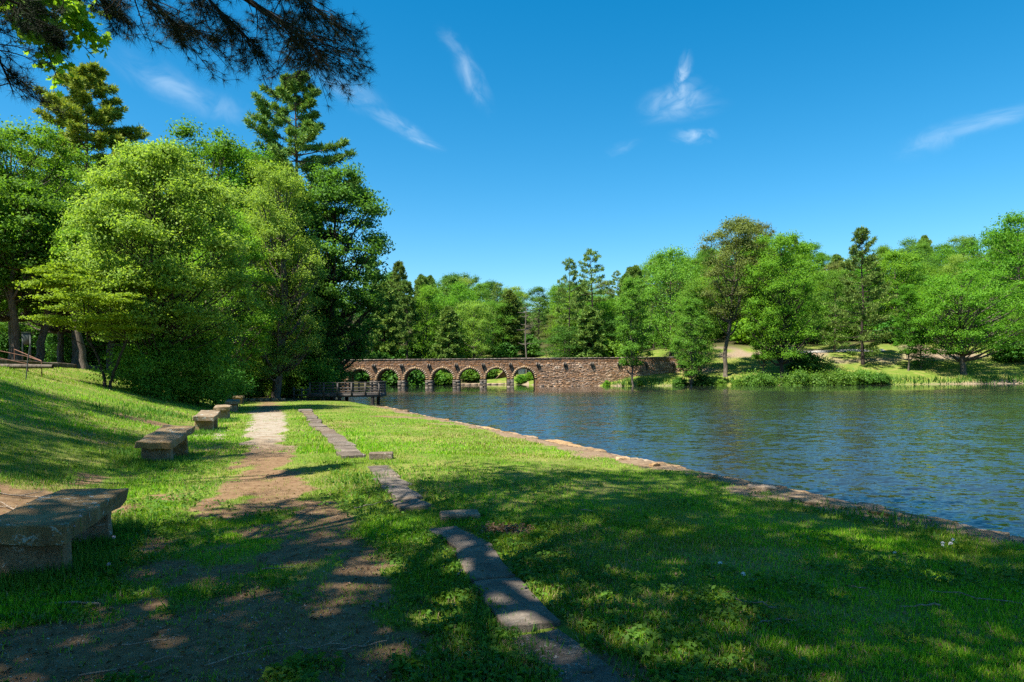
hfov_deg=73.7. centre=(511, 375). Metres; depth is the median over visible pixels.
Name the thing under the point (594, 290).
broadleaf tree
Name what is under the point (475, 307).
broadleaf tree
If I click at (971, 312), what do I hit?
broadleaf tree
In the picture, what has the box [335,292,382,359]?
broadleaf tree
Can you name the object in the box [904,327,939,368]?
broadleaf tree
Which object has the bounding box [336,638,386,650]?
fallen twig
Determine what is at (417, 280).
hemlock tree
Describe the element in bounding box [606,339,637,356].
shrub
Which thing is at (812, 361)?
shrub
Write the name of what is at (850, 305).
broadleaf tree
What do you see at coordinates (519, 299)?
broadleaf tree
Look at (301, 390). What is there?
rail fence
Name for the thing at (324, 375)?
shrub
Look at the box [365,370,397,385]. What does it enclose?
shrub
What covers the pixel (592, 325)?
hemlock tree
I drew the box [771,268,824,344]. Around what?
broadleaf tree
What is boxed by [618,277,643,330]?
hemlock tree
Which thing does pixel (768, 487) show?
lake wall
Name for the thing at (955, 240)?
broadleaf tree
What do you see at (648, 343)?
shrub
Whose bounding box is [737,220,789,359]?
broadleaf tree
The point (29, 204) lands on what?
broadleaf tree
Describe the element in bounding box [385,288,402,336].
pine tree
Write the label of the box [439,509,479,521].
loose stone
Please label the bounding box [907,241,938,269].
broadleaf tree
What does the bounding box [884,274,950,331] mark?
broadleaf tree
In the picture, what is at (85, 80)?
pine tree
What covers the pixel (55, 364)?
terrace edging
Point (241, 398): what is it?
stone bench
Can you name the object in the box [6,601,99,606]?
fallen twig
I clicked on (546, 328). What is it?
broadleaf tree
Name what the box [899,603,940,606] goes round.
fallen twig
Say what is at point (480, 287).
broadleaf tree
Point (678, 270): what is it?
broadleaf tree
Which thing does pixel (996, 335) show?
shrub
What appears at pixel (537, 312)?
pine tree
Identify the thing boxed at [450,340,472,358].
shrub
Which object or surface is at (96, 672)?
fallen twig
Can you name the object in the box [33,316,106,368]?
shrub
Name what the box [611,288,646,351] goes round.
hemlock tree
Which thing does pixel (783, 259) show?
broadleaf tree
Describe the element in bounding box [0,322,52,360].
shrub
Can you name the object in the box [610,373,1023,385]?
shore weeds
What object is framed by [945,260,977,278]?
broadleaf tree
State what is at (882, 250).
broadleaf tree
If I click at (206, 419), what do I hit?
stone bench
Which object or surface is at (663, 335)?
shrub
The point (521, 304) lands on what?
hemlock tree
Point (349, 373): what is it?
shrub
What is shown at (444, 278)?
broadleaf tree
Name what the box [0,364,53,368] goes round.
fallen log
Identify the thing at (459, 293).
broadleaf tree
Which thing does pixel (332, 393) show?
fishing pier
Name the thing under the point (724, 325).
broadleaf tree
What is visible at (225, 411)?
stone bench
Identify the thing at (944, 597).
grass
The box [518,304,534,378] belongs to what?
dead tree
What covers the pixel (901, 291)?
broadleaf tree
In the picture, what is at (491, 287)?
broadleaf tree
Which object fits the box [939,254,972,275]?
broadleaf tree
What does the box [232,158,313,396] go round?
broadleaf tree
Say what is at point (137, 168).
broadleaf tree
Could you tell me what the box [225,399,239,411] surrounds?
stone bench
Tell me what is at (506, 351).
shrub
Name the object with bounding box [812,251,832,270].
broadleaf tree
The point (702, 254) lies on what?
broadleaf tree
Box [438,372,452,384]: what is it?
shrub
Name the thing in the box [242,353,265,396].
shrub
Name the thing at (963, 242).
broadleaf tree
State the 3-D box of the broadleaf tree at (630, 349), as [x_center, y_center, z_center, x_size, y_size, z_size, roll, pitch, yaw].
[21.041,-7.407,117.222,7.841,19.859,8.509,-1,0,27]
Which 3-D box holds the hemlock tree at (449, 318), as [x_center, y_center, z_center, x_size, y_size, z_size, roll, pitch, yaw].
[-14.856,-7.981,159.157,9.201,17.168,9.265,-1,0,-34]
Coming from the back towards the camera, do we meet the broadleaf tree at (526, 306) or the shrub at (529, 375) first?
the broadleaf tree at (526, 306)
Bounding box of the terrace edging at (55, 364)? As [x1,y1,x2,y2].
[0,359,98,368]
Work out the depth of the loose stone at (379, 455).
13.01 m
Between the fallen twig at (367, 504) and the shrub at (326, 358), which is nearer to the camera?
the fallen twig at (367, 504)
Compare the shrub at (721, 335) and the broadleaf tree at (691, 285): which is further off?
the shrub at (721, 335)
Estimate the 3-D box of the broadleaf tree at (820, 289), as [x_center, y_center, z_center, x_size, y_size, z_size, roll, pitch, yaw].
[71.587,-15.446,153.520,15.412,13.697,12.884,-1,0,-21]
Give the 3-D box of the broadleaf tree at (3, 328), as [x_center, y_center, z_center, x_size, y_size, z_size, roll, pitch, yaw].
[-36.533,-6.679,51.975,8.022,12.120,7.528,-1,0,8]
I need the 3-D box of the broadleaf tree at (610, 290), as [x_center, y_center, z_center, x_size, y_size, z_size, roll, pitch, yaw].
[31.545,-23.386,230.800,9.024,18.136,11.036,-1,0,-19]
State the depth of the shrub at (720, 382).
112.67 m
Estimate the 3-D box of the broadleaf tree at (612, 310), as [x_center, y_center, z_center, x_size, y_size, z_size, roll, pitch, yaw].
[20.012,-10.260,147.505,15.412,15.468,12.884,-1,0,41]
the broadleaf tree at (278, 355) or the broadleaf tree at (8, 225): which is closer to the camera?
the broadleaf tree at (8, 225)
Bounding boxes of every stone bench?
[0,487,125,575]
[135,425,194,462]
[193,410,220,430]
[213,405,231,419]
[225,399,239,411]
[233,395,244,403]
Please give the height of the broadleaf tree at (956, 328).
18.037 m
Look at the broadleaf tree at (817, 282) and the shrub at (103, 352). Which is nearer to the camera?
the shrub at (103, 352)
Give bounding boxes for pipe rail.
[0,349,41,376]
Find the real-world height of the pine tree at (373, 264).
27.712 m
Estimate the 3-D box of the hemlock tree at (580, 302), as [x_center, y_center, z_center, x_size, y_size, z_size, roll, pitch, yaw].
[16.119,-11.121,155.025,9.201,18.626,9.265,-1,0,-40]
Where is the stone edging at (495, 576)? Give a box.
[298,409,626,681]
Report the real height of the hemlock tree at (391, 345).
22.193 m
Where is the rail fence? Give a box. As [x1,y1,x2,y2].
[293,388,308,399]
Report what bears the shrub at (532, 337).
on the ground at (888, 361)
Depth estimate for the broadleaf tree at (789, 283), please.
146.34 m
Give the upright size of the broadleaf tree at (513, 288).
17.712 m
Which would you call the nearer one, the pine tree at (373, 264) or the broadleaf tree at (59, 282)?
the broadleaf tree at (59, 282)
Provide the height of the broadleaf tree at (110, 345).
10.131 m
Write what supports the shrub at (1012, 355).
on the ground at (888, 361)
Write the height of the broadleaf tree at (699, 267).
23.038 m
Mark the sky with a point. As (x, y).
(507, 141)
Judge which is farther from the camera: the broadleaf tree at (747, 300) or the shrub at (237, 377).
the broadleaf tree at (747, 300)
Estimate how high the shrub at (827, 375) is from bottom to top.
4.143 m
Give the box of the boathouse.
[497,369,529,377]
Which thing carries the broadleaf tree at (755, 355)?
on the ground at (888, 361)
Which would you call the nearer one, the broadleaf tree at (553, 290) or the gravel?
the gravel
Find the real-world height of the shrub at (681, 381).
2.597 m
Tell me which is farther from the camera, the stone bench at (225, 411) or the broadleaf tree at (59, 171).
the broadleaf tree at (59, 171)
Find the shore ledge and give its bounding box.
[452,383,505,384]
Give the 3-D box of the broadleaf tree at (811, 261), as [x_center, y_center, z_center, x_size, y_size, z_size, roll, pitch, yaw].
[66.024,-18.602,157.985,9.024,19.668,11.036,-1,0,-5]
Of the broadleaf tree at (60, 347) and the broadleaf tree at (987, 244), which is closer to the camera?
the broadleaf tree at (60, 347)
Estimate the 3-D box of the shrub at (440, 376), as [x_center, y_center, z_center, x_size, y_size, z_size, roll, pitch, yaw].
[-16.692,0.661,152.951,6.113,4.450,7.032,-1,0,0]
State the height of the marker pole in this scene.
1.333 m
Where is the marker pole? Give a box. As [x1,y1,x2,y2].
[25,346,29,379]
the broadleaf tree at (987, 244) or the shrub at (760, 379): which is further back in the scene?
the broadleaf tree at (987, 244)
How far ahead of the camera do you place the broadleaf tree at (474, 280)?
231.81 m
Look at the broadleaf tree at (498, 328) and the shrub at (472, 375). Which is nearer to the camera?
the shrub at (472, 375)
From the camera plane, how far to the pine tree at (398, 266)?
184.11 m
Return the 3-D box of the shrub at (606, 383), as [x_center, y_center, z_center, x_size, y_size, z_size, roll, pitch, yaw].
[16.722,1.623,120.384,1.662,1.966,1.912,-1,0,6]
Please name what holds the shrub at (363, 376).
on the ground at (888, 361)
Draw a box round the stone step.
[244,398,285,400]
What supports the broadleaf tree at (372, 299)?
on the ground at (888, 361)
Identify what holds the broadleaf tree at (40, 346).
on the ground at (888, 361)
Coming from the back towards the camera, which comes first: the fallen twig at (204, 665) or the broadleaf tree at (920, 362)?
the broadleaf tree at (920, 362)
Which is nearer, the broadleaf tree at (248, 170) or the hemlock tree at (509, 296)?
the broadleaf tree at (248, 170)
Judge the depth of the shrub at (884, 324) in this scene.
136.82 m
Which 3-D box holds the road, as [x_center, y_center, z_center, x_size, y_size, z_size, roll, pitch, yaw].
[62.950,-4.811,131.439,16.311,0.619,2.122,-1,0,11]
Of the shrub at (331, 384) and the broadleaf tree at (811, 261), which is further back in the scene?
the broadleaf tree at (811, 261)
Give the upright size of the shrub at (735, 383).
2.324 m
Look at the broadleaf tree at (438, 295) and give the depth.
192.16 m
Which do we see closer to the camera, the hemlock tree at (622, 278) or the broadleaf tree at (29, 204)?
the broadleaf tree at (29, 204)
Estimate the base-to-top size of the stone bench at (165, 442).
0.734 m
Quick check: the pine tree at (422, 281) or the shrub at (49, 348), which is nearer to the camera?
the shrub at (49, 348)
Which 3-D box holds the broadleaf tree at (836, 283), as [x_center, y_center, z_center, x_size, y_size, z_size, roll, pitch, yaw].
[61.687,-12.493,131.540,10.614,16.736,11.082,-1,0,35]
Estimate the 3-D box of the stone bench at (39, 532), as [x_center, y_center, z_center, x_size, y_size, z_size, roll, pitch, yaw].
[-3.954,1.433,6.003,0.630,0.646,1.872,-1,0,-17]
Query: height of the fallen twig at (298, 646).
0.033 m
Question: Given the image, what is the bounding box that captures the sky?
[0,0,1023,313]
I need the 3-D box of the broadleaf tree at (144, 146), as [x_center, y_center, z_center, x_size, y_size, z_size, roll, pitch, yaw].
[-31.823,-10.459,60.473,12.895,21.254,12.100,-1,0,-40]
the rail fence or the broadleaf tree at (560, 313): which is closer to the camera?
the rail fence
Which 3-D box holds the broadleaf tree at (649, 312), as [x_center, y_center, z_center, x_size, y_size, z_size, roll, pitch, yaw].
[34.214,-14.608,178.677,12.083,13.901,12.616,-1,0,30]
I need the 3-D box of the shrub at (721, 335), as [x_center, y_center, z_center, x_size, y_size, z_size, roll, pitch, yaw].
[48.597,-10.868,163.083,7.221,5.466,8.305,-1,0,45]
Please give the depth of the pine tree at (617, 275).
260.66 m
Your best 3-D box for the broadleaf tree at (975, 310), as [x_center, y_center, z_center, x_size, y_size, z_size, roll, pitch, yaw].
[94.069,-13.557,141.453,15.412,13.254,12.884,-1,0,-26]
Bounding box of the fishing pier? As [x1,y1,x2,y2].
[307,381,386,404]
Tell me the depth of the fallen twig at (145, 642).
3.98 m
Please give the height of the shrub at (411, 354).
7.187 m
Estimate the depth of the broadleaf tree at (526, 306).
252.78 m
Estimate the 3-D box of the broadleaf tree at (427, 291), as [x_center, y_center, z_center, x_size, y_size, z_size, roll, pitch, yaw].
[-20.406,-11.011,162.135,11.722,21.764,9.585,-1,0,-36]
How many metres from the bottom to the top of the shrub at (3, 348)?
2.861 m
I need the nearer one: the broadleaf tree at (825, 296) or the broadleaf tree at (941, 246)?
the broadleaf tree at (825, 296)
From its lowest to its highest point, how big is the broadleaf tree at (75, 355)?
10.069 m
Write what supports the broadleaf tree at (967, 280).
on the ground at (888, 361)
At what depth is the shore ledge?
151.99 m
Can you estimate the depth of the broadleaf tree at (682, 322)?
112.33 m
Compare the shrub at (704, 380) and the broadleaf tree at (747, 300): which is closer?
the shrub at (704, 380)
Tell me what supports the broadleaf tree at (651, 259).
on the ground at (888, 361)
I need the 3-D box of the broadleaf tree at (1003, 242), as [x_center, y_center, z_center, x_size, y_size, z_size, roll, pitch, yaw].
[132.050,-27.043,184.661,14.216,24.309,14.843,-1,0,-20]
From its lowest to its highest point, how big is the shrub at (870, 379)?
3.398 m
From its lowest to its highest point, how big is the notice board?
1.858 m
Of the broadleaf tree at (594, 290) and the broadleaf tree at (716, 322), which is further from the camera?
the broadleaf tree at (594, 290)
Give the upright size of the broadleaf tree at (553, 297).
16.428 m
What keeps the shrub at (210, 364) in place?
on the ground at (888, 361)
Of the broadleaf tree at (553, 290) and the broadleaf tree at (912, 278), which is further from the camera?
the broadleaf tree at (553, 290)
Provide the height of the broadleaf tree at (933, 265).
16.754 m
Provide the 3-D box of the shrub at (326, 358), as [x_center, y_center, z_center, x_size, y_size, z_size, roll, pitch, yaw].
[-16.788,-0.320,57.368,8.021,6.095,7.038,-1,0,-19]
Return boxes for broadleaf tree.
[0,0,112,97]
[0,115,110,359]
[0,165,121,362]
[0,174,62,360]
[0,177,42,316]
[0,188,73,361]
[0,289,65,355]
[12,261,190,388]
[37,207,118,363]
[44,216,121,369]
[48,137,264,395]
[90,140,224,324]
[106,232,141,369]
[121,113,293,337]
[166,200,284,396]
[189,143,323,394]
[227,161,329,397]
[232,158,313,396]
[266,273,348,386]
[269,250,338,340]
[272,157,395,398]
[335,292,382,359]
[377,271,410,330]
[385,291,413,344]
[408,284,447,358]
[419,291,446,336]
[431,279,482,351]
[432,272,469,341]
[451,300,496,358]
[457,276,471,290]
[459,272,480,320]
[459,289,478,338]
[468,299,518,357]
[469,282,499,339]
[479,278,508,327]
[496,291,526,322]
[500,285,530,318]
[516,290,533,322]
[525,286,550,337]
[533,325,585,357]
[538,311,559,348]
[541,290,561,331]
[542,285,559,322]
[543,292,598,352]
[546,281,572,324]
[566,280,600,295]
[573,294,634,338]
[576,299,612,340]
[593,280,614,295]
[598,315,636,347]
[613,275,657,385]
[637,244,712,356]
[639,252,673,314]
[640,293,662,327]
[657,277,691,329]
[661,254,706,312]
[667,277,720,375]
[668,255,708,311]
[668,297,714,385]
[688,276,727,334]
[693,214,775,376]
[694,246,717,314]
[706,245,752,325]
[713,268,741,338]
[729,264,757,318]
[736,229,832,380]
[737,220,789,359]
[747,286,782,372]
[766,266,811,317]
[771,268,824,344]
[789,253,815,314]
[794,241,826,277]
[797,291,853,342]
[804,269,861,351]
[805,241,826,277]
[806,277,860,328]
[809,270,827,290]
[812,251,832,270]
[821,259,864,316]
[825,285,873,330]
[842,267,887,334]
[857,243,897,304]
[867,249,929,334]
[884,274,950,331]
[885,253,938,326]
[887,283,924,370]
[891,261,946,294]
[896,235,931,260]
[896,249,941,265]
[899,265,1023,374]
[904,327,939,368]
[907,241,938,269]
[910,263,943,287]
[921,276,986,340]
[925,244,961,273]
[931,242,963,262]
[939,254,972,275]
[941,269,983,313]
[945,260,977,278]
[946,280,1007,340]
[947,234,983,262]
[951,238,984,262]
[954,209,1023,334]
[966,247,1023,324]
[976,235,1002,257]
[988,232,1023,260]
[1006,304,1023,350]
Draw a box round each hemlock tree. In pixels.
[368,280,400,358]
[410,273,432,331]
[427,275,436,288]
[429,305,465,373]
[492,289,524,355]
[505,294,527,345]
[565,287,594,357]
[572,305,609,357]
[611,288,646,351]
[615,273,629,297]
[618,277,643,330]
[628,264,644,292]
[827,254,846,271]
[917,234,932,253]
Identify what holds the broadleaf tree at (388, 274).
on the ground at (888, 361)
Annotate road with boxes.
[803,349,884,352]
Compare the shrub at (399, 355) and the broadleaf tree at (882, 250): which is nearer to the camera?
the shrub at (399, 355)
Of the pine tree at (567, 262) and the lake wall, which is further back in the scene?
the pine tree at (567, 262)
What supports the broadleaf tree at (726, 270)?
on the ground at (888, 361)
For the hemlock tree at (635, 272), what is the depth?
213.02 m
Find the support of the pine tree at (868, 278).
on the ground at (888, 361)
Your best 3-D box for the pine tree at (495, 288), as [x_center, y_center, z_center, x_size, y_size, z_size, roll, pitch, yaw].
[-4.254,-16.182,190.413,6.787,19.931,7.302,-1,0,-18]
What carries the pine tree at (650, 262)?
on the ground at (888, 361)
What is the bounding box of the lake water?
[336,384,1023,535]
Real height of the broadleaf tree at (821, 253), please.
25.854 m
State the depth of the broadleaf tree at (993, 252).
143.29 m
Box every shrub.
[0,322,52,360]
[0,339,8,357]
[31,330,71,362]
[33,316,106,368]
[82,332,135,372]
[85,331,197,401]
[120,324,257,409]
[180,356,258,398]
[232,347,282,398]
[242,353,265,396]
[260,355,316,397]
[269,335,361,396]
[283,356,343,397]
[308,374,341,397]
[335,363,362,398]
[355,370,369,380]
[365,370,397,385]
[368,350,396,358]
[386,370,437,385]
[395,349,405,358]
[400,347,433,358]
[425,370,449,384]
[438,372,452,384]
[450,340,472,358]
[461,369,480,381]
[486,369,500,377]
[489,341,519,358]
[514,374,527,382]
[518,340,544,357]
[519,334,542,345]
[524,372,532,379]
[575,338,622,356]
[603,380,610,385]
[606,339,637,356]
[640,332,656,347]
[650,325,681,346]
[671,376,688,385]
[689,374,713,385]
[707,320,724,338]
[713,378,727,385]
[730,316,760,343]
[731,379,743,385]
[737,368,783,385]
[770,366,826,385]
[784,349,837,371]
[808,368,837,384]
[824,366,868,384]
[833,319,866,339]
[847,368,880,384]
[869,317,908,342]
[872,370,894,383]
[982,323,1013,342]
[983,339,1023,362]
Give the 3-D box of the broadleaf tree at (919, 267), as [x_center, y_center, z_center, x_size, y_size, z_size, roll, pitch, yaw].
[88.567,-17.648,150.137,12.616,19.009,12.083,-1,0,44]
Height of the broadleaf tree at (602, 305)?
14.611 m
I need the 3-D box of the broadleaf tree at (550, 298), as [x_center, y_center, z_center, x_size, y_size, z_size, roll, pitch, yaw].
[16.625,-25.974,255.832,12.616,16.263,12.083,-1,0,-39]
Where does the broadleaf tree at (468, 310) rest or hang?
on the ground at (888, 361)
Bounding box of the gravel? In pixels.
[0,490,421,681]
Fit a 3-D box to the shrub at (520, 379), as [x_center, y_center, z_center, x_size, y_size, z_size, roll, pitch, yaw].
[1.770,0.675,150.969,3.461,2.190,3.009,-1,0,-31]
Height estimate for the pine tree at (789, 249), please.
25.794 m
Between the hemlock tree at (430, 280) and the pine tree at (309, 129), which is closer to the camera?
the pine tree at (309, 129)
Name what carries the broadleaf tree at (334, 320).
on the ground at (888, 361)
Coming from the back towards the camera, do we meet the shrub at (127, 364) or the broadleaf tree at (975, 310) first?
the broadleaf tree at (975, 310)
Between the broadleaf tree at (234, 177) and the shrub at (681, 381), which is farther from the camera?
the shrub at (681, 381)
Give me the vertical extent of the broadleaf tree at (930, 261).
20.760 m
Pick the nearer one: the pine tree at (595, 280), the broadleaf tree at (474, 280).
the pine tree at (595, 280)
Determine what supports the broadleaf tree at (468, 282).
on the ground at (888, 361)
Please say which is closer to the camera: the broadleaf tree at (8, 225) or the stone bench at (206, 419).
the stone bench at (206, 419)
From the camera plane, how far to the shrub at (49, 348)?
49.83 m
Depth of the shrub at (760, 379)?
110.63 m
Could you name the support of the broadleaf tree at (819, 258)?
on the ground at (888, 361)
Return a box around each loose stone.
[368,452,393,459]
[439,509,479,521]
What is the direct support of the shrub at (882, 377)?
on the ground at (888, 361)
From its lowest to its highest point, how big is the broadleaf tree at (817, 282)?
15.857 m
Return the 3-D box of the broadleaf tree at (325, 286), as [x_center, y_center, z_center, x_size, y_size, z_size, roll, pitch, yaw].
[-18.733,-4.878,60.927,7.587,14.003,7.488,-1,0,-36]
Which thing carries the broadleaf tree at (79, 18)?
on the ground at (888, 361)
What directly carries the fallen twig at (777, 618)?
on the ground at (888, 361)
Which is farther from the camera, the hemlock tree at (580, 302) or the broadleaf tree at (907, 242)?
the broadleaf tree at (907, 242)
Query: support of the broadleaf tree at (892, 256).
on the ground at (888, 361)
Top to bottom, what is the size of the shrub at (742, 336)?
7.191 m
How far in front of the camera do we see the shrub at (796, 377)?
108.37 m
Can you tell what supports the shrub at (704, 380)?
on the ground at (888, 361)
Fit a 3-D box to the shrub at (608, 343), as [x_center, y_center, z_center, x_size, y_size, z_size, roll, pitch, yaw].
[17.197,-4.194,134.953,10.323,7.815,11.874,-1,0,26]
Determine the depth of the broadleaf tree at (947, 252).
190.11 m
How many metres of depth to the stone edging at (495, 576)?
4.97 m
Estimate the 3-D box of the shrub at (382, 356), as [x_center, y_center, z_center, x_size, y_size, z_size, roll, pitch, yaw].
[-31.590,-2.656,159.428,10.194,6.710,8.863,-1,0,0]
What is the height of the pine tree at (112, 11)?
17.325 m
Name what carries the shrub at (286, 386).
on the ground at (888, 361)
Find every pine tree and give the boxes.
[0,0,376,122]
[14,60,151,218]
[238,70,368,249]
[358,255,387,350]
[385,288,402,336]
[386,259,408,327]
[392,279,421,358]
[413,275,435,336]
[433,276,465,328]
[485,282,502,319]
[526,297,552,347]
[555,258,585,354]
[570,249,615,323]
[611,270,620,295]
[639,261,666,349]
[786,235,800,257]
[820,225,906,364]
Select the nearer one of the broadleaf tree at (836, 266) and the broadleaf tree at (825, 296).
the broadleaf tree at (825, 296)
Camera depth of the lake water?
23.95 m
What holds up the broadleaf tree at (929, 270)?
on the ground at (888, 361)
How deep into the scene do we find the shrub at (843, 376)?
108.18 m
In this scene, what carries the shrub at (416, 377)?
on the ground at (888, 361)
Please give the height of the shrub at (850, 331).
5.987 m
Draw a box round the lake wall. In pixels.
[380,406,1023,537]
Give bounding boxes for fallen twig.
[0,491,42,496]
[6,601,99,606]
[78,656,183,676]
[121,636,175,645]
[203,643,295,666]
[262,566,293,569]
[296,635,360,648]
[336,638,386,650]
[354,501,386,508]
[734,597,776,608]
[757,615,795,624]
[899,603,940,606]
[929,590,1021,604]
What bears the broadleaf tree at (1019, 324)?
on the ground at (888, 361)
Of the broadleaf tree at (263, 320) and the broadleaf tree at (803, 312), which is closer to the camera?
the broadleaf tree at (263, 320)
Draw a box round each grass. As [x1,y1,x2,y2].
[0,365,1023,681]
[0,365,1023,681]
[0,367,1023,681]
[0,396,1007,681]
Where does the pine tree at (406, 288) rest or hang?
on the ground at (888, 361)
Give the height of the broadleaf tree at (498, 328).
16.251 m
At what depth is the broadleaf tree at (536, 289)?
212.42 m
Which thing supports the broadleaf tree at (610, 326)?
on the ground at (888, 361)
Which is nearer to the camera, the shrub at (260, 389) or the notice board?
the notice board
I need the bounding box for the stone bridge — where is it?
[335,357,700,387]
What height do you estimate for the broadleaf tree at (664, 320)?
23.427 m
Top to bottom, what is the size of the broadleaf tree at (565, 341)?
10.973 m
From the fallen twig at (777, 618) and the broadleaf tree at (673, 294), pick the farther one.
the broadleaf tree at (673, 294)
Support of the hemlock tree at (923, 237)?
on the ground at (888, 361)
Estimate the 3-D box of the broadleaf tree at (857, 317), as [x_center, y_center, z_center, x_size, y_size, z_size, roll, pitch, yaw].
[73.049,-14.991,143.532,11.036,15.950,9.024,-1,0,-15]
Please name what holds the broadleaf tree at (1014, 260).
on the ground at (888, 361)
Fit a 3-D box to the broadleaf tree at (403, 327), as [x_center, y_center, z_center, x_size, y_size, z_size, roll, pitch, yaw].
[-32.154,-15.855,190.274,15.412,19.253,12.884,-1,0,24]
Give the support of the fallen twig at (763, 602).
on the ground at (888, 361)
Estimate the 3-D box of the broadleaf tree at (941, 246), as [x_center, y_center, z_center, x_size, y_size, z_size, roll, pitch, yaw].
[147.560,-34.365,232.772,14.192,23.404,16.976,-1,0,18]
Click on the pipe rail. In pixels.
(25, 356)
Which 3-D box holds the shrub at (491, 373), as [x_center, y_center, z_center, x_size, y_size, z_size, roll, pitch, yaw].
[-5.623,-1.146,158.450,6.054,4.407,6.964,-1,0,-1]
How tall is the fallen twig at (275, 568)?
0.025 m
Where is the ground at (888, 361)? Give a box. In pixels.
[0,305,1023,681]
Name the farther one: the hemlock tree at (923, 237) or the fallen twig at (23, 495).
the hemlock tree at (923, 237)
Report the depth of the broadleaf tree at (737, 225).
117.71 m
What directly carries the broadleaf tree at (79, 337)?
on the ground at (888, 361)
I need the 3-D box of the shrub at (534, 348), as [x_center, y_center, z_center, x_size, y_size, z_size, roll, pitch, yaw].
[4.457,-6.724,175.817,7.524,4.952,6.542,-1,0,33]
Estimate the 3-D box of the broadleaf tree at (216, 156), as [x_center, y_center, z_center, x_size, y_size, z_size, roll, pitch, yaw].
[-25.490,-9.768,58.478,15.605,22.683,16.730,-1,0,-25]
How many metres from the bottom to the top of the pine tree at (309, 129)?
29.956 m
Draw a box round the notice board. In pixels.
[21,332,30,360]
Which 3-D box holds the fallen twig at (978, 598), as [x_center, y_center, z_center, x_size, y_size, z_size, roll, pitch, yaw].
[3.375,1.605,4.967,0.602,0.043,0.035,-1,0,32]

